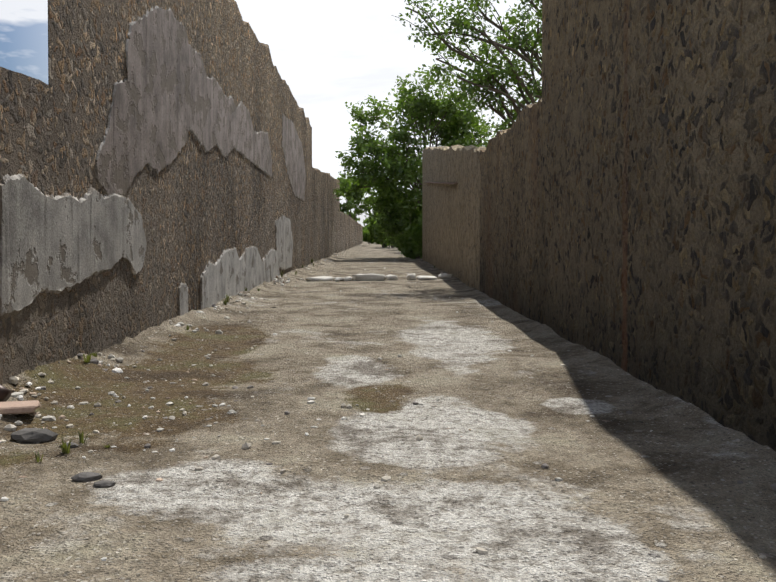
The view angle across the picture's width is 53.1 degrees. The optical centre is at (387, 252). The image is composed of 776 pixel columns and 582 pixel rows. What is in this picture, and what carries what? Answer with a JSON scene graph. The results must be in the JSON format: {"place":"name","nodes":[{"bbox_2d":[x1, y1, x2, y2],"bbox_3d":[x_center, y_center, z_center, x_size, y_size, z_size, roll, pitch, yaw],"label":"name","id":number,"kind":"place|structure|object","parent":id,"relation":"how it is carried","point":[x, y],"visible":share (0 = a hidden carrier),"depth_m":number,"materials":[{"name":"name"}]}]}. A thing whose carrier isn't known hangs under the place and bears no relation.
{"place":"outdoors","nodes":[
{"label":"outdoors","id":0,"kind":"place"},
{"bbox_2d":[0,0,541,226],"label":"sky","id":1,"kind":"structure","parent":0,"point":[330,54],"materials":[{"name":"white"}]},
{"bbox_2d":[0,243,775,581],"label":"dirt lane","id":2,"kind":"structure","parent":0,"point":[630,499],"depth_m":5.94,"materials":[{"name":"beige soil"}]},
{"bbox_2d":[0,400,39,414],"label":"splash tile","id":3,"kind":"object","parent":2,"relation":"on","point":[16,407],"visible":1,"depth_m":6.97,"materials":[{"name":"stone"}]},
{"bbox_2d":[10,428,115,486],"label":"dark stones","id":4,"kind":"object","parent":2,"relation":"on","point":[30,435],"visible":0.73,"depth_m":6.38,"materials":[{"name":"grey stone"}]},
{"bbox_2d":[33,259,434,461],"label":"weeds","id":5,"kind":"object","parent":2,"relation":"on","point":[64,447],"visible":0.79,"depth_m":6.41,"materials":[{"name":"green plant"}]},
{"bbox_2d":[306,273,451,281],"bbox_3d":[-0.287,0.972,29.906,5.782,0.387,0.994,0,1,-13],"label":"stone row","id":6,"kind":"object","parent":2,"relation":"on","point":[370,277],"visible":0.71,"depth_m":29.46,"materials":[{"name":"stone"}]},
{"bbox_2d":[0,253,775,581],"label":"loose stones","id":7,"kind":"object","parent":2,"relation":"on","point":[184,413],"visible":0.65,"depth_m":7.71,"materials":[{"name":"beige stone"}]},
{"bbox_2d":[397,203,421,257],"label":"tree","id":8,"kind":"object","parent":2,"relation":"on","point":[413,219],"visible":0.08,"depth_m":61.47,"materials":[{"name":"green plant"}]},
{"bbox_2d":[392,0,541,146],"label":"tree","id":9,"kind":"object","parent":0,"point":[467,87],"depth_m":29.81,"materials":[{"name":"green plant"}]},
{"label":"ground","id":10,"kind":"structure","parent":0,"visible":0},
{"bbox_2d":[0,67,51,384],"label":"wall","id":11,"kind":"structure","parent":10,"relation":"on","point":[25,338],"depth_m":8.30,"materials":[{"name":"brown stone"}]},
{"bbox_2d":[0,384,11,401],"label":"downpipe","id":12,"kind":"object","parent":11,"relation":"attached to","point":[5,393],"visible":0.91,"depth_m":7.25,"materials":[{"name":"paint"}]},
{"bbox_2d":[0,174,146,317],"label":"plaster","id":13,"kind":"object","parent":11,"relation":"attached to","point":[58,244],"visible":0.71,"depth_m":9.03,"materials":[{"name":"grey paint"}]},
{"bbox_2d":[48,0,311,362],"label":"wall","id":14,"kind":"structure","parent":10,"relation":"on","point":[196,206],"depth_m":13.88,"materials":[{"name":"brown stone"}]},
{"bbox_2d":[95,5,271,195],"bbox_3d":[-3.971,-2.726,18.706,0.034,3.615,16.894,0,1,-1],"label":"plaster","id":15,"kind":"object","parent":14,"relation":"attached to","point":[168,95],"visible":0.9,"depth_m":13.49,"materials":[{"name":"grey paint"}]},
{"bbox_2d":[178,282,188,315],"bbox_3d":[-3.930,1.038,14.915,0.036,1.021,0.806,0,1,-1],"label":"plaster","id":16,"kind":"object","parent":14,"relation":"attached to","point":[183,293],"visible":0.6,"depth_m":14.81,"materials":[{"name":"grey paint"}]},
{"bbox_2d":[200,245,279,308],"bbox_3d":[-4.008,0.847,22.903,0.046,2.181,13.181,0,1,-1],"label":"plaster","id":17,"kind":"object","parent":14,"relation":"attached to","point":[229,272],"visible":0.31,"depth_m":20.15,"materials":[{"name":"grey paint"}]},
{"bbox_2d":[275,215,292,269],"bbox_3d":[-4.095,-0.389,30.803,0.039,2.249,5.697,0,1,-1],"label":"plaster","id":18,"kind":"object","parent":14,"relation":"attached to","point":[284,240],"visible":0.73,"depth_m":30.55,"materials":[{"name":"grey paint"}]},
{"bbox_2d":[282,114,305,200],"bbox_3d":[-4.143,-4.083,34.788,0.028,3.304,9.579,0,1,-1],"label":"plaster","id":19,"kind":"object","parent":14,"relation":"attached to","point":[293,153],"visible":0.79,"depth_m":34.25,"materials":[{"name":"grey paint"}]},
{"bbox_2d":[312,167,339,261],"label":"wall","id":20,"kind":"structure","parent":10,"relation":"on","point":[325,223],"depth_m":53.00,"materials":[{"name":"brown stone"}]},
{"bbox_2d":[340,211,362,252],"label":"wall","id":21,"kind":"structure","parent":10,"relation":"on","point":[351,232],"depth_m":96.60,"materials":[{"name":"brown stone"}]},
{"bbox_2d":[337,174,375,221],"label":"tree","id":22,"kind":"object","parent":10,"relation":"on","point":[354,200],"depth_m":146.82,"materials":[{"name":"green plant"}]},
{"bbox_2d":[363,228,373,243],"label":"shrub","id":23,"kind":"object","parent":10,"relation":"on","point":[366,238],"depth_m":174.39,"materials":[{"name":"green plant"}]},
{"bbox_2d":[362,187,378,229],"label":"tree","id":24,"kind":"object","parent":10,"relation":"on","point":[367,223],"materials":[{"name":"green plant"}]},
{"bbox_2d":[368,212,388,246],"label":"tree","id":25,"kind":"object","parent":10,"relation":"on","point":[371,231],"depth_m":119.83,"materials":[{"name":"green plant"}]},
{"bbox_2d":[374,209,393,247],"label":"tree","id":26,"kind":"object","parent":10,"relation":"on","point":[379,233],"depth_m":113.08,"materials":[{"name":"green plant"}]},
{"bbox_2d":[382,217,398,249],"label":"shrub","id":27,"kind":"object","parent":10,"relation":"on","point":[389,239],"visible":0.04,"depth_m":96.30,"materials":[{"name":"green plant"}]},
{"bbox_2d":[403,214,421,258],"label":"shrub","id":28,"kind":"object","parent":10,"relation":"on","point":[412,243],"depth_m":56.20,"materials":[{"name":"green plant"}]},
{"bbox_2d":[333,67,506,236],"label":"tree","id":29,"kind":"object","parent":10,"relation":"on","point":[459,122],"depth_m":60.55,"materials":[{"name":"green plant"}]},
{"bbox_2d":[422,145,485,290],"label":"wall","id":30,"kind":"structure","parent":10,"relation":"on","point":[450,229],"depth_m":31.71,"materials":[{"name":"brown stone"}]},
{"bbox_2d":[480,98,541,322],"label":"wall","id":31,"kind":"structure","parent":10,"relation":"on","point":[510,210],"depth_m":17.11,"materials":[{"name":"brown stone"}]},
{"bbox_2d":[541,0,775,451],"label":"wall","id":32,"kind":"structure","parent":10,"relation":"on","point":[658,226],"depth_m":7.98,"materials":[{"name":"brown stone"}]}
]}

